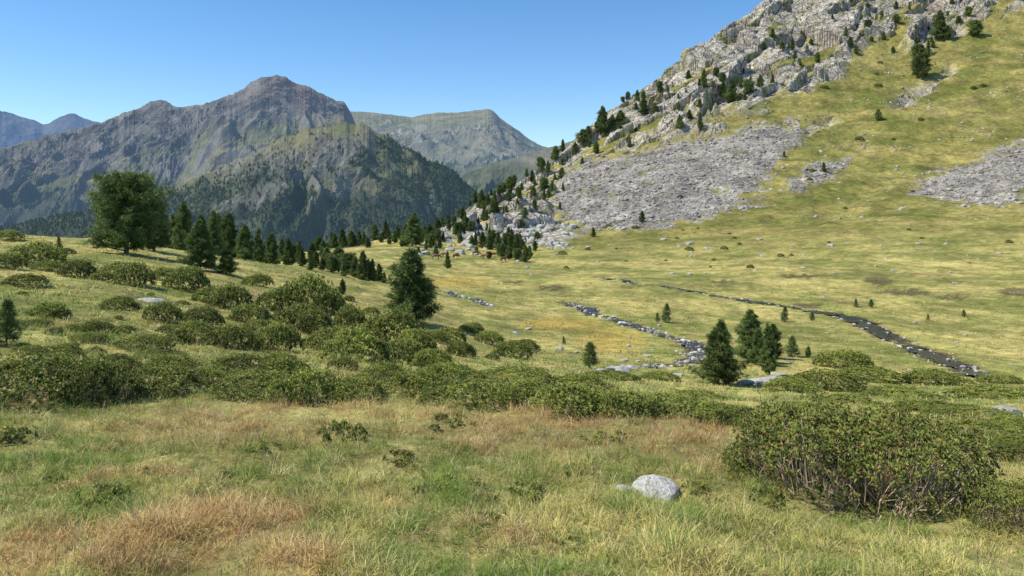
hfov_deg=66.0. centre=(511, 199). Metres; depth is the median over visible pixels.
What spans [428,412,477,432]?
rhododendron bush
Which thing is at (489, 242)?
pine tree
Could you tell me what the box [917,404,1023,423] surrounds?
rhododendron bush
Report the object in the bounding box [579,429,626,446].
rhododendron bush
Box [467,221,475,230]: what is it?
pine tree
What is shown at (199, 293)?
rhododendron bush
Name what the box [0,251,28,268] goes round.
rhododendron bush
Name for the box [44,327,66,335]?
rhododendron bush
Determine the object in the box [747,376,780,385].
rock
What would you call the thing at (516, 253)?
pine tree
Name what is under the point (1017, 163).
scree
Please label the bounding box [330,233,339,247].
pine tree
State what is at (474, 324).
rhododendron bush
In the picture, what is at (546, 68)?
sky
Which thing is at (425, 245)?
pine tree
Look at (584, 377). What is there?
rhododendron bush
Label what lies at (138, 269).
rhododendron bush
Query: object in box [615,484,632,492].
rock
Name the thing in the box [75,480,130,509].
rhododendron bush
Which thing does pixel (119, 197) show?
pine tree
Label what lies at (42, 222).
forest
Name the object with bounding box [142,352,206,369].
rhododendron bush
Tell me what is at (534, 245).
pine tree
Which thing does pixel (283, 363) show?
rhododendron bush
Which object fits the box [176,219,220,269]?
pine tree
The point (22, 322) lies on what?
rhododendron bush
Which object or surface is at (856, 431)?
rhododendron bush
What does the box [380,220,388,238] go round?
pine tree
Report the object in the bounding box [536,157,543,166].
pine tree
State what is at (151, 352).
rhododendron bush
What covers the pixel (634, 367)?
rock
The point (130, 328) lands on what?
rhododendron bush
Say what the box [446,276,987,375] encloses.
stream stones
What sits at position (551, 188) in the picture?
pine tree
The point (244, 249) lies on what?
pine tree
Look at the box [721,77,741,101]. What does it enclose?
pine tree
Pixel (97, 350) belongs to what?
rhododendron bush
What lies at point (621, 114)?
pine tree
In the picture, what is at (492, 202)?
pine tree
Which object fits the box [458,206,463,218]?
pine tree
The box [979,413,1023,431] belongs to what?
rhododendron bush
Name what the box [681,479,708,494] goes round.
rhododendron bush
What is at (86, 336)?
rhododendron bush
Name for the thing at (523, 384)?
rhododendron bush
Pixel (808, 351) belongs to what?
young pine tree
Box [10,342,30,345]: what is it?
rhododendron bush
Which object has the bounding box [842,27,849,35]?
pine tree
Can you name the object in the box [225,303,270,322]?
rhododendron bush
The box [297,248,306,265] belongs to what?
pine tree
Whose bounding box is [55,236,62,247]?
young pine tree
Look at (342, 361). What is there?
rhododendron bush
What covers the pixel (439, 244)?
pine tree
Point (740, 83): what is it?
pine tree
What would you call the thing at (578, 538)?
rhododendron bush
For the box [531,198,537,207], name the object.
pine tree
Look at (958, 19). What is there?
pine tree
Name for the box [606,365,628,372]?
rock
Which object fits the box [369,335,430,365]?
rhododendron bush
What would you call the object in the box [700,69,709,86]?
pine tree
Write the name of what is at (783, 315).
young pine tree
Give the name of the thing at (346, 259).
pine tree
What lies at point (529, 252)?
pine tree
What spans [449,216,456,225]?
pine tree
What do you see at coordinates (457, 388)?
rhododendron bush
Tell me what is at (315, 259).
pine tree
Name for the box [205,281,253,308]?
rhododendron bush
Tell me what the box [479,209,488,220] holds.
pine tree
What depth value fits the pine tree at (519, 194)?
259.63 m
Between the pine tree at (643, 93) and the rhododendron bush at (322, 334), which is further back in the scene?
the pine tree at (643, 93)
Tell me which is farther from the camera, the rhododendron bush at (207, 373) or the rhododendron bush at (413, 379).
the rhododendron bush at (207, 373)
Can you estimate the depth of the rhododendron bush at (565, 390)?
6.96 m
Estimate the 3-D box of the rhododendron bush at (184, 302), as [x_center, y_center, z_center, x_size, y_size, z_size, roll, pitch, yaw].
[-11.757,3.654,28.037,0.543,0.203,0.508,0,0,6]
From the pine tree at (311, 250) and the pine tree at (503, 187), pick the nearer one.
the pine tree at (311, 250)
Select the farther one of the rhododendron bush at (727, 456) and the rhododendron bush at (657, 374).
the rhododendron bush at (657, 374)
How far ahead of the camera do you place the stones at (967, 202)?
321.74 m
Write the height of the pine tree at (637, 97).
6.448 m
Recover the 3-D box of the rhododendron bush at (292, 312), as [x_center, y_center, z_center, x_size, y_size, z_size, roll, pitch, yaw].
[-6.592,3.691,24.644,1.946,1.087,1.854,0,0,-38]
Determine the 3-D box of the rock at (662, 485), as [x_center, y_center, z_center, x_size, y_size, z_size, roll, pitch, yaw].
[0.866,1.759,4.738,0.276,0.124,0.310,2,17,-9]
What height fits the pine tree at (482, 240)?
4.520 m
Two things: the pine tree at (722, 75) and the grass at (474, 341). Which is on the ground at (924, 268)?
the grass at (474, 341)
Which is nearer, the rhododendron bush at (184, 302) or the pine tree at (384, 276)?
the rhododendron bush at (184, 302)
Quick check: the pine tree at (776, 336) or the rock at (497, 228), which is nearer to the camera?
the pine tree at (776, 336)
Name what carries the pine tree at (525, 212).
on the hillside
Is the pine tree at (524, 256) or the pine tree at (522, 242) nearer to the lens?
the pine tree at (524, 256)
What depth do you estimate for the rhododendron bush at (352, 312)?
30.14 m
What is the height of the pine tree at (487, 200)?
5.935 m
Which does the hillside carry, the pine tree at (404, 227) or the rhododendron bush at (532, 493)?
the pine tree at (404, 227)
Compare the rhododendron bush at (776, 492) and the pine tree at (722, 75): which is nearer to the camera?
the rhododendron bush at (776, 492)
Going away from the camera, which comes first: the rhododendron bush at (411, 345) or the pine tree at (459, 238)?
the rhododendron bush at (411, 345)
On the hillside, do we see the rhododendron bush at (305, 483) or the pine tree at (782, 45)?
the pine tree at (782, 45)
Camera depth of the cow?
146.94 m
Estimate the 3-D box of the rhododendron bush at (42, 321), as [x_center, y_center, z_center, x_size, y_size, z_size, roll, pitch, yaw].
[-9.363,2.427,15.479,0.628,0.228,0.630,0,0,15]
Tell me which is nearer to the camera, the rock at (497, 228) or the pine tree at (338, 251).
the pine tree at (338, 251)
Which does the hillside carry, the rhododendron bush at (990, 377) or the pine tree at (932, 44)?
the pine tree at (932, 44)
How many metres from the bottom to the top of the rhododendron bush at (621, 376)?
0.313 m
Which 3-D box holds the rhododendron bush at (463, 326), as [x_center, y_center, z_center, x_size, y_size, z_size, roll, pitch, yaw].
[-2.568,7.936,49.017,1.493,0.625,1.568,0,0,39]
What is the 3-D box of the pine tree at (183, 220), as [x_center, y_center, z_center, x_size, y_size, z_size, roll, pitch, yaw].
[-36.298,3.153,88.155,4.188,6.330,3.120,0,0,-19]
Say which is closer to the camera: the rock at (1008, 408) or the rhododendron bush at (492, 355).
the rock at (1008, 408)
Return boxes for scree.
[549,115,1023,232]
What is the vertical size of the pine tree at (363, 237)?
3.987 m
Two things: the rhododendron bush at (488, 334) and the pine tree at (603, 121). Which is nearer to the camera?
the rhododendron bush at (488, 334)
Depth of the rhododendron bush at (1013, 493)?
4.35 m
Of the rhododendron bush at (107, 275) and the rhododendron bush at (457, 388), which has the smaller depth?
the rhododendron bush at (457, 388)
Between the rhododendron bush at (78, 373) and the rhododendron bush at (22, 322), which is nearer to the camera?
the rhododendron bush at (78, 373)
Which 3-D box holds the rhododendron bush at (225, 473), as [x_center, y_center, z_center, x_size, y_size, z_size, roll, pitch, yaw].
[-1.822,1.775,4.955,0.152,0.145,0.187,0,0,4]
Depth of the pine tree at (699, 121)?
344.12 m
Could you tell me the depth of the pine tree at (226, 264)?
50.21 m
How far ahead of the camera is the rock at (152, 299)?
25.72 m
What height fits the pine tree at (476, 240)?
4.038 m
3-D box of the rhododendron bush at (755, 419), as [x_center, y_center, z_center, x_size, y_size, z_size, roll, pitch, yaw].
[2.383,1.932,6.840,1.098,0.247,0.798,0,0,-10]
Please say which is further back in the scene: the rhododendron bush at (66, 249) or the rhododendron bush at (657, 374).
the rhododendron bush at (66, 249)
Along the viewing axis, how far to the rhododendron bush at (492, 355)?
28.24 m
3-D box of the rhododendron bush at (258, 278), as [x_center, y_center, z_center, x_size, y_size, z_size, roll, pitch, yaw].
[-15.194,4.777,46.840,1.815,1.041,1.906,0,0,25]
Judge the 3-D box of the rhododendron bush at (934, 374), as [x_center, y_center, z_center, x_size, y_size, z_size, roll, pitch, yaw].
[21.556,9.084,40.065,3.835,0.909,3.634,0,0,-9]
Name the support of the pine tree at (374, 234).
on the hillside
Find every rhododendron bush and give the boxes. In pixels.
[0,229,25,240]
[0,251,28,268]
[0,272,52,286]
[0,317,34,325]
[0,347,115,414]
[0,424,38,443]
[5,239,69,263]
[6,344,43,353]
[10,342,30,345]
[17,291,29,294]
[19,318,55,327]
[22,301,72,318]
[27,260,60,271]
[30,474,67,485]
[34,342,87,360]
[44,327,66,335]
[46,357,147,407]
[48,311,71,318]
[55,257,99,277]
[58,247,76,253]
[62,323,90,332]
[65,330,111,343]
[75,319,120,335]
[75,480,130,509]
[83,346,106,354]
[86,271,117,281]
[92,352,144,370]
[96,295,141,310]
[97,261,130,275]
[109,332,182,352]
[111,259,156,287]
[111,361,209,400]
[116,324,137,333]
[126,466,162,478]
[134,348,164,357]
[141,299,181,322]
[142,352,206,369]
[149,266,182,280]
[155,324,177,332]
[160,263,210,291]
[161,320,218,344]
[175,300,189,304]
[175,335,196,342]
[176,304,224,325]
[179,363,244,388]
[188,284,228,304]
[199,322,264,350]
[200,366,307,403]
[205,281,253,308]
[207,350,274,371]
[213,362,234,372]
[213,470,235,479]
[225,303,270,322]
[239,317,286,336]
[241,273,275,285]
[246,439,280,452]
[247,320,304,352]
[254,287,297,311]
[255,355,311,379]
[258,365,358,406]
[262,351,297,362]
[268,300,331,331]
[273,270,342,315]
[292,478,320,491]
[294,308,334,333]
[298,324,367,353]
[311,288,346,313]
[316,325,392,362]
[316,419,352,435]
[322,373,391,405]
[322,419,367,445]
[326,355,359,370]
[333,301,367,328]
[343,295,354,300]
[352,361,410,387]
[359,320,390,338]
[361,306,380,315]
[363,307,429,344]
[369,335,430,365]
[380,367,460,400]
[382,448,413,468]
[397,325,437,348]
[408,347,455,368]
[411,375,529,414]
[412,472,481,493]
[419,359,484,381]
[427,328,447,342]
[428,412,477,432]
[435,326,467,342]
[443,340,475,357]
[458,323,482,331]
[465,322,484,332]
[471,510,501,527]
[472,363,556,384]
[473,329,504,344]
[481,374,566,407]
[484,353,499,360]
[490,339,534,359]
[494,486,542,509]
[508,339,542,352]
[510,480,544,498]
[521,377,618,421]
[545,373,613,391]
[561,462,594,476]
[561,534,587,551]
[575,387,672,420]
[579,369,644,381]
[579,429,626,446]
[615,390,711,421]
[641,370,681,381]
[666,387,732,400]
[674,397,743,425]
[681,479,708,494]
[705,404,780,426]
[713,440,812,480]
[729,395,1004,523]
[730,406,810,432]
[748,487,785,510]
[759,401,832,411]
[760,376,828,394]
[785,368,868,392]
[794,392,889,406]
[811,348,874,368]
[831,364,913,384]
[859,384,948,399]
[877,399,988,417]
[901,368,980,386]
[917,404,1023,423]
[927,417,1023,447]
[937,382,1023,399]
[956,469,1023,540]
[975,372,1023,384]
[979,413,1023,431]
[979,431,1023,464]
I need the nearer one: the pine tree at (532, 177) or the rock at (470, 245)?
the rock at (470, 245)
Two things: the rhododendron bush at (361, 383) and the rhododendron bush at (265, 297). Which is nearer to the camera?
the rhododendron bush at (361, 383)
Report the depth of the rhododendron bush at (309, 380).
7.49 m
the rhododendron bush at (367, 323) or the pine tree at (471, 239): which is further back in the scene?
the pine tree at (471, 239)
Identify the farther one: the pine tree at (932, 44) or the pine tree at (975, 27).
the pine tree at (975, 27)
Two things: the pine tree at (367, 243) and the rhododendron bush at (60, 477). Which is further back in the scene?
the pine tree at (367, 243)
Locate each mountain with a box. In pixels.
[0,75,354,225]
[0,111,99,146]
[4,122,478,260]
[350,109,547,176]
[460,141,571,195]
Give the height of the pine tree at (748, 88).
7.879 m
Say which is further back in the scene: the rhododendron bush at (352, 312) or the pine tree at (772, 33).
the pine tree at (772, 33)
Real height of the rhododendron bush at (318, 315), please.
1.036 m
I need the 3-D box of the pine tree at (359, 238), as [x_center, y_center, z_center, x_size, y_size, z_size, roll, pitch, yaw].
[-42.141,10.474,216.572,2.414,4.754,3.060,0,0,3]
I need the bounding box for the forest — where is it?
[0,132,485,244]
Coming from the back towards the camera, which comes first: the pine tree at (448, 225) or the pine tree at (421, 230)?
the pine tree at (448, 225)
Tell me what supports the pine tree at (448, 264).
on the ground at (924, 268)
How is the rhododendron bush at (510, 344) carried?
on the ground at (924, 268)
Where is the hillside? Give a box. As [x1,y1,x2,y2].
[437,0,1023,244]
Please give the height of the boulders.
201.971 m
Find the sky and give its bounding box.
[0,0,764,146]
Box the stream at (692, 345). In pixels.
[564,303,705,367]
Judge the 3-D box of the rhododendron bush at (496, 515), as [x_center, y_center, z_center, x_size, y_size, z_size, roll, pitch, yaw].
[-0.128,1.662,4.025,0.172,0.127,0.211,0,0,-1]
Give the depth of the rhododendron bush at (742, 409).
6.94 m
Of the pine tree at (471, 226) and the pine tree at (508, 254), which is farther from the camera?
the pine tree at (471, 226)
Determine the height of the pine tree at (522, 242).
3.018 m
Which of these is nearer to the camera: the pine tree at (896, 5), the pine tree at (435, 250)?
the pine tree at (435, 250)
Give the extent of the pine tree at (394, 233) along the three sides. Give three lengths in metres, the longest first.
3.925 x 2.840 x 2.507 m
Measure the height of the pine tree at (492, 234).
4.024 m
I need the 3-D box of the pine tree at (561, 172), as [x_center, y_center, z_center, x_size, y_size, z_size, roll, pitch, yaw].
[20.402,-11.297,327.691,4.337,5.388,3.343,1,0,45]
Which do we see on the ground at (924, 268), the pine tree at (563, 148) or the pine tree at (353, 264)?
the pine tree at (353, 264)
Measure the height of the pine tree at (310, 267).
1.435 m
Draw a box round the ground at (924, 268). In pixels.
[0,12,1023,575]
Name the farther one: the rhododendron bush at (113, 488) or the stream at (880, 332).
the stream at (880, 332)
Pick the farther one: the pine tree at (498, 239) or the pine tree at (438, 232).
the pine tree at (438, 232)
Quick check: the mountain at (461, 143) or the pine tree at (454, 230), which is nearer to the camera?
the pine tree at (454, 230)
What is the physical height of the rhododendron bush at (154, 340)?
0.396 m
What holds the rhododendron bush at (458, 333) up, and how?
on the ground at (924, 268)
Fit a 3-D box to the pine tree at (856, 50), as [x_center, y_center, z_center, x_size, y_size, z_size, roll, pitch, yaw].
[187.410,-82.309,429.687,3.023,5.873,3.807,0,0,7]
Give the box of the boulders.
[440,0,1013,239]
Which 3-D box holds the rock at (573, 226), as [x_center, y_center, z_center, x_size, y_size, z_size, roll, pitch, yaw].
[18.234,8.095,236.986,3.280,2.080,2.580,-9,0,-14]
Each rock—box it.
[136,298,164,302]
[455,250,465,254]
[466,244,474,247]
[493,225,501,231]
[507,224,515,227]
[523,232,533,237]
[554,244,563,248]
[567,224,577,228]
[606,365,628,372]
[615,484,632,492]
[626,365,637,369]
[632,474,678,503]
[736,379,754,384]
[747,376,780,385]
[770,372,786,375]
[990,405,1022,415]
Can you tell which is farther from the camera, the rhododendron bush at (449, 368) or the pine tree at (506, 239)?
the pine tree at (506, 239)
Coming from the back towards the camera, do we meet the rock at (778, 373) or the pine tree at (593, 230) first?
the pine tree at (593, 230)
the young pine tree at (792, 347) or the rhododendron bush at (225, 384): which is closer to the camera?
the rhododendron bush at (225, 384)
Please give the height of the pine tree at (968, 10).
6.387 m
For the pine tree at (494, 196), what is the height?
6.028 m
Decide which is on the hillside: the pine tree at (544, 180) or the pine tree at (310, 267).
the pine tree at (544, 180)
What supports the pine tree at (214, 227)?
on the ground at (924, 268)
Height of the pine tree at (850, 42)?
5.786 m
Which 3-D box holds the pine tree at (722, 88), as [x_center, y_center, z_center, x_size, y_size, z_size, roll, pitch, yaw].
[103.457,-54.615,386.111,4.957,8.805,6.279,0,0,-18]
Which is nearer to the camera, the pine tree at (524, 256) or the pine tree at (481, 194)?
the pine tree at (524, 256)
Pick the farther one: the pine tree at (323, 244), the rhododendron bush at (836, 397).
the pine tree at (323, 244)
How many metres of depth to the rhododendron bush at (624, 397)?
6.82 m
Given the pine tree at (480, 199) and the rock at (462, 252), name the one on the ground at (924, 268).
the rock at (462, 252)
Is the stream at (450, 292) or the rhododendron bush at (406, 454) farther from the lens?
the stream at (450, 292)
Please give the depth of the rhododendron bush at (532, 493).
4.50 m
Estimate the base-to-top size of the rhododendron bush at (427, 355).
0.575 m
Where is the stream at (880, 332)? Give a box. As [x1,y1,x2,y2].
[598,277,1000,377]
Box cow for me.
[431,254,441,259]
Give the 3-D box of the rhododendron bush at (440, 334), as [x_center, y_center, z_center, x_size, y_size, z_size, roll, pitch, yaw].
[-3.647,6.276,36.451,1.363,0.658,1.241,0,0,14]
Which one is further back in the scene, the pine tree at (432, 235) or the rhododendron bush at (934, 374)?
the pine tree at (432, 235)
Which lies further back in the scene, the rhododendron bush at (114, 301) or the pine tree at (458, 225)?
the pine tree at (458, 225)
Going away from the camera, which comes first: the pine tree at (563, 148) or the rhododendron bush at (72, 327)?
the rhododendron bush at (72, 327)
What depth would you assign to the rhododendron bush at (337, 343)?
16.28 m
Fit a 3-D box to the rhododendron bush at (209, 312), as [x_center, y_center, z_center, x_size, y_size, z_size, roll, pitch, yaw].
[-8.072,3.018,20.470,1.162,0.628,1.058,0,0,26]
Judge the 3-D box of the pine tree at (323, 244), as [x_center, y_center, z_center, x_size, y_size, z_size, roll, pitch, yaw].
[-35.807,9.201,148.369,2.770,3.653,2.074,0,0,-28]
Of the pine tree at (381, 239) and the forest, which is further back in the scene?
the forest
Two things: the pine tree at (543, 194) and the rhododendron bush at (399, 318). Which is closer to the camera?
the rhododendron bush at (399, 318)
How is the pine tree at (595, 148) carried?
on the hillside
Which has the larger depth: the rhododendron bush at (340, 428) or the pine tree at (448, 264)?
the pine tree at (448, 264)
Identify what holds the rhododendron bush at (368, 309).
on the ground at (924, 268)
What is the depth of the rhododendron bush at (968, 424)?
6.88 m
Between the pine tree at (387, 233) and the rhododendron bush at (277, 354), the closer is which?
the rhododendron bush at (277, 354)
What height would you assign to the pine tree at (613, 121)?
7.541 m
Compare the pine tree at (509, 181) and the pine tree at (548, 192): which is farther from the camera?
the pine tree at (509, 181)
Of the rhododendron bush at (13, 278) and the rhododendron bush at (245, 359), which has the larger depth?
the rhododendron bush at (13, 278)
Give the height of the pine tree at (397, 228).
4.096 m
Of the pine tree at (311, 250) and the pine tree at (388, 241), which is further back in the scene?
the pine tree at (388, 241)
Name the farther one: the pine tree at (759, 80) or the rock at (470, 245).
the pine tree at (759, 80)
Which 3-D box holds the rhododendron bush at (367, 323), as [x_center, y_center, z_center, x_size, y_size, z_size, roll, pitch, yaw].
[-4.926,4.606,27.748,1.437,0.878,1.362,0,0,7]
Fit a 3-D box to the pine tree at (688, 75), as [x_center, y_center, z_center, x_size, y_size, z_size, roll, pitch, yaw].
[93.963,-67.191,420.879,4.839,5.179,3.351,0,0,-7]
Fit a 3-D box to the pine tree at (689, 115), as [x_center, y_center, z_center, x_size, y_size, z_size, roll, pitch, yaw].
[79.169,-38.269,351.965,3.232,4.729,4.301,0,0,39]
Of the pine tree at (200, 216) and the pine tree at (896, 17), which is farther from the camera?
the pine tree at (896, 17)
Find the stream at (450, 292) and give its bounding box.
[447,291,488,305]
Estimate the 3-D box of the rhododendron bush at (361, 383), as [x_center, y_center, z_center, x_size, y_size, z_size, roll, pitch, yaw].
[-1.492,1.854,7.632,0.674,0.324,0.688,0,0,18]
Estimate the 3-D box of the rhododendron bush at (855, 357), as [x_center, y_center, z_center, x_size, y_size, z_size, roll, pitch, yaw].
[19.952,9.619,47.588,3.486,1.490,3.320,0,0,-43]
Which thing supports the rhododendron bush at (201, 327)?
on the ground at (924, 268)
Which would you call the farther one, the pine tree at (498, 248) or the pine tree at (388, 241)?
the pine tree at (388, 241)
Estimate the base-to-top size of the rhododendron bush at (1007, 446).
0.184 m
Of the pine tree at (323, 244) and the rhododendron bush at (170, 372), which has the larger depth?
the pine tree at (323, 244)
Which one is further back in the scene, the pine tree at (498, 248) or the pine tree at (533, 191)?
the pine tree at (533, 191)
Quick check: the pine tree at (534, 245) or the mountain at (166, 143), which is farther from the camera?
the mountain at (166, 143)
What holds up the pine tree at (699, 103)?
on the hillside
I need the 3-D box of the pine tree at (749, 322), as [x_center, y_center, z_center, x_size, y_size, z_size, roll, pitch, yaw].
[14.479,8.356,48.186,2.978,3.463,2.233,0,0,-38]
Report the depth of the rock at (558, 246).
198.39 m
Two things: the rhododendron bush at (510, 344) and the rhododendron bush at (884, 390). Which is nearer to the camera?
the rhododendron bush at (884, 390)
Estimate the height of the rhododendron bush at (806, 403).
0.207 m
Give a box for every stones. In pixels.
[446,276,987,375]
[522,3,1023,221]
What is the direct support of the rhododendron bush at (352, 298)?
on the ground at (924, 268)
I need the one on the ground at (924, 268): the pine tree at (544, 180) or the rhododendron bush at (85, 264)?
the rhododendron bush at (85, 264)
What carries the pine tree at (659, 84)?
on the hillside
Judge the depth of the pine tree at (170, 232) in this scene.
91.61 m
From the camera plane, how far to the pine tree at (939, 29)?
436.30 m
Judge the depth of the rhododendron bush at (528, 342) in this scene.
44.83 m
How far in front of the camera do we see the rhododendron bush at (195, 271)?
33.56 m
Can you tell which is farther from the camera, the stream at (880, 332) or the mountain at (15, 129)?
the mountain at (15, 129)
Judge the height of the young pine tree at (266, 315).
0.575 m
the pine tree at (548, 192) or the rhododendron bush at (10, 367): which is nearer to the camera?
the rhododendron bush at (10, 367)
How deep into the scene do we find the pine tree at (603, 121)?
369.97 m
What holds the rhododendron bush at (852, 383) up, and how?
on the ground at (924, 268)
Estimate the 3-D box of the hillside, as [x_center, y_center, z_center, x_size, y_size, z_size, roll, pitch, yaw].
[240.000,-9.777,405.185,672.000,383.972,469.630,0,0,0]
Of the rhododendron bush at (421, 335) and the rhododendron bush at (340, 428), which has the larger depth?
the rhododendron bush at (421, 335)
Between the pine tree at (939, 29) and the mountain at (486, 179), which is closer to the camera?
the pine tree at (939, 29)
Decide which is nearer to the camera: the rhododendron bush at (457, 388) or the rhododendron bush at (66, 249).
the rhododendron bush at (457, 388)
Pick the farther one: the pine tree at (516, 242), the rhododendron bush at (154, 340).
the pine tree at (516, 242)
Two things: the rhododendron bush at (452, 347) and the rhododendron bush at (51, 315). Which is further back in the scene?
the rhododendron bush at (452, 347)
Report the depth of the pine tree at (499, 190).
342.26 m
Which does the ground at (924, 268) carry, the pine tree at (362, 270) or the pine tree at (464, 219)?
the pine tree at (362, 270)
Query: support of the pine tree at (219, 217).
on the ground at (924, 268)
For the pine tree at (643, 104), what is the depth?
372.01 m
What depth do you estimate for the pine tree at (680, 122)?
345.10 m
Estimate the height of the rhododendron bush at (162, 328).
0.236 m
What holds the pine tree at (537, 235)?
on the hillside
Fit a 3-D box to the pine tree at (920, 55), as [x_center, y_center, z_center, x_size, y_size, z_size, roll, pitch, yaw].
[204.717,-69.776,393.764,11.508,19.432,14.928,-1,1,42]
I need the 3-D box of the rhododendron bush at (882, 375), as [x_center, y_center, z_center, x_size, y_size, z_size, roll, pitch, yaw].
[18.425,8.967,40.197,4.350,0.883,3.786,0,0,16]
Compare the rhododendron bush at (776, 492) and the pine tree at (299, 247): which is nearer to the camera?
the rhododendron bush at (776, 492)
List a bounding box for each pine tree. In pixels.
[0,296,31,346]
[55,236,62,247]
[82,170,175,253]
[144,202,173,250]
[165,213,176,248]
[170,200,192,250]
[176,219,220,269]
[192,211,207,234]
[206,208,225,255]
[207,212,235,257]
[213,244,240,273]
[219,212,238,257]
[234,223,257,259]
[249,228,265,262]
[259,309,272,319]
[264,233,280,263]
[278,237,284,256]
[278,237,297,265]
[289,244,297,256]
[295,240,305,262]
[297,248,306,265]
[306,242,315,262]
[307,257,314,270]
[312,251,319,266]
[313,237,322,250]
[318,239,326,256]
[318,257,325,270]
[319,247,332,268]
[325,255,339,272]
[328,246,344,271]
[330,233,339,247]
[336,228,350,247]
[337,252,358,273]
[337,279,346,294]
[340,262,346,276]
[347,230,358,246]
[348,257,357,276]
[355,250,368,279]
[356,230,362,245]
[361,231,365,244]
[364,237,371,246]
[367,224,379,240]
[367,258,376,280]
[376,263,382,281]
[378,235,383,241]
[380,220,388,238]
[380,272,386,282]
[381,248,443,321]
[385,228,391,237]
[386,236,391,243]
[391,229,397,242]
[393,225,400,236]
[397,212,424,245]
[398,223,407,238]
[417,223,424,244]
[424,223,433,238]
[424,239,427,249]
[428,230,437,245]
[430,244,439,254]
[435,228,442,240]
[437,237,442,247]
[440,216,445,225]
[443,250,451,268]
[446,218,451,228]
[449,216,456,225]
[452,223,456,233]
[455,222,463,231]
[457,233,462,242]
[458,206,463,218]
[462,215,467,226]
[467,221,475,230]
[468,235,475,244]
[471,191,477,203]
[474,231,478,244]
[476,197,482,208]
[477,190,484,200]
[478,232,486,247]
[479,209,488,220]
[483,235,494,248]
[484,194,490,204]
[484,210,488,220]
[487,230,496,241]
[489,199,494,211]
[490,201,500,212]
[492,190,496,201]
[492,231,500,248]
[495,244,505,255]
[496,184,501,193]
[499,242,505,256]
[500,182,506,192]
[500,232,513,252]
[505,175,514,188]
[505,247,512,259]
[507,188,512,200]
[511,175,517,186]
[512,233,523,250]
[512,248,521,259]
[517,188,521,197]
[519,239,525,249]
[519,244,530,261]
[521,207,528,217]
[527,169,534,179]
[527,246,533,256]
[531,186,537,195]
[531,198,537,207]
[531,240,538,250]
[533,231,542,239]
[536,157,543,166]
[539,177,548,187]
[542,188,546,199]
[546,161,550,171]
[546,188,551,197]
[549,181,554,190]
[550,146,560,160]
[558,167,565,178]
[559,139,565,151]
[569,142,578,153]
[574,129,589,144]
[580,342,601,367]
[585,126,592,134]
[590,227,595,236]
[591,142,599,152]
[595,105,612,133]
[609,114,615,126]
[616,110,625,120]
[625,91,631,99]
[626,138,633,146]
[634,89,639,100]
[638,97,648,114]
[638,211,645,221]
[640,90,646,97]
[651,103,655,112]
[656,81,663,91]
[661,303,670,321]
[672,114,684,128]
[683,70,690,77]
[684,318,752,384]
[686,109,692,118]
[696,98,701,107]
[697,113,703,128]
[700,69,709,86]
[712,67,720,76]
[717,72,726,80]
[720,80,725,96]
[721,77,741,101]
[732,308,764,361]
[737,76,742,86]
[741,79,754,93]
[744,327,763,364]
[755,76,765,86]
[757,322,779,373]
[767,28,776,36]
[770,323,784,356]
[778,41,785,48]
[780,305,788,321]
[782,336,800,356]
[789,39,794,48]
[804,346,810,356]
[808,312,815,320]
[813,52,820,62]
[821,162,828,171]
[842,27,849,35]
[845,37,854,46]
[852,298,858,306]
[854,44,858,53]
[863,19,872,27]
[874,109,882,120]
[892,1,898,8]
[892,14,901,22]
[909,41,936,78]
[925,39,932,53]
[928,10,949,39]
[930,39,935,47]
[955,16,961,22]
[964,6,971,15]
[964,19,984,36]
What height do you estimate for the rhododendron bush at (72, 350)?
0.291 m
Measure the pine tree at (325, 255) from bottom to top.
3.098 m
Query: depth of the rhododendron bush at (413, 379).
8.37 m
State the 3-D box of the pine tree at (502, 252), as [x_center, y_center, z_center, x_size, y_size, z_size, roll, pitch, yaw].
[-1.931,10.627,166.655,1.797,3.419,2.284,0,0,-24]
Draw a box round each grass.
[0,234,1023,402]
[0,282,1023,427]
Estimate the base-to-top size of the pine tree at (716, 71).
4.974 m
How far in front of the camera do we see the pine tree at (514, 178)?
347.55 m
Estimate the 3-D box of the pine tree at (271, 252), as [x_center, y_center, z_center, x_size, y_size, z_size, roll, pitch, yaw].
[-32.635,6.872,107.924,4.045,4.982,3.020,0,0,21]
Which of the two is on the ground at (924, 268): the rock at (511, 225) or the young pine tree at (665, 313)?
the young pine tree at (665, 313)
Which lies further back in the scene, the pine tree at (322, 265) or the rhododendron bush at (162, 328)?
the pine tree at (322, 265)
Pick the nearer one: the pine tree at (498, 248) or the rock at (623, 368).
the rock at (623, 368)
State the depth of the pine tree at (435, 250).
159.96 m
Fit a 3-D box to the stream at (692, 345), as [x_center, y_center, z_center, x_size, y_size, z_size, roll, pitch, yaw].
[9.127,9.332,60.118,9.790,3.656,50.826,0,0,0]
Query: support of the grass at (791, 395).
on the ground at (924, 268)
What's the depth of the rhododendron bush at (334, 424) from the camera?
6.17 m
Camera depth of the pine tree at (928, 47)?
421.70 m
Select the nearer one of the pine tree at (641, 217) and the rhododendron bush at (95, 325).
the rhododendron bush at (95, 325)
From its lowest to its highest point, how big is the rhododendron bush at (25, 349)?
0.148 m
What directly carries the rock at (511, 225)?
on the hillside
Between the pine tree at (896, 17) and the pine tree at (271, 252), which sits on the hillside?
the pine tree at (896, 17)
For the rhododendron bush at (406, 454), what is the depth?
5.37 m
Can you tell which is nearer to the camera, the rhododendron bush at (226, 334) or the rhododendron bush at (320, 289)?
the rhododendron bush at (226, 334)

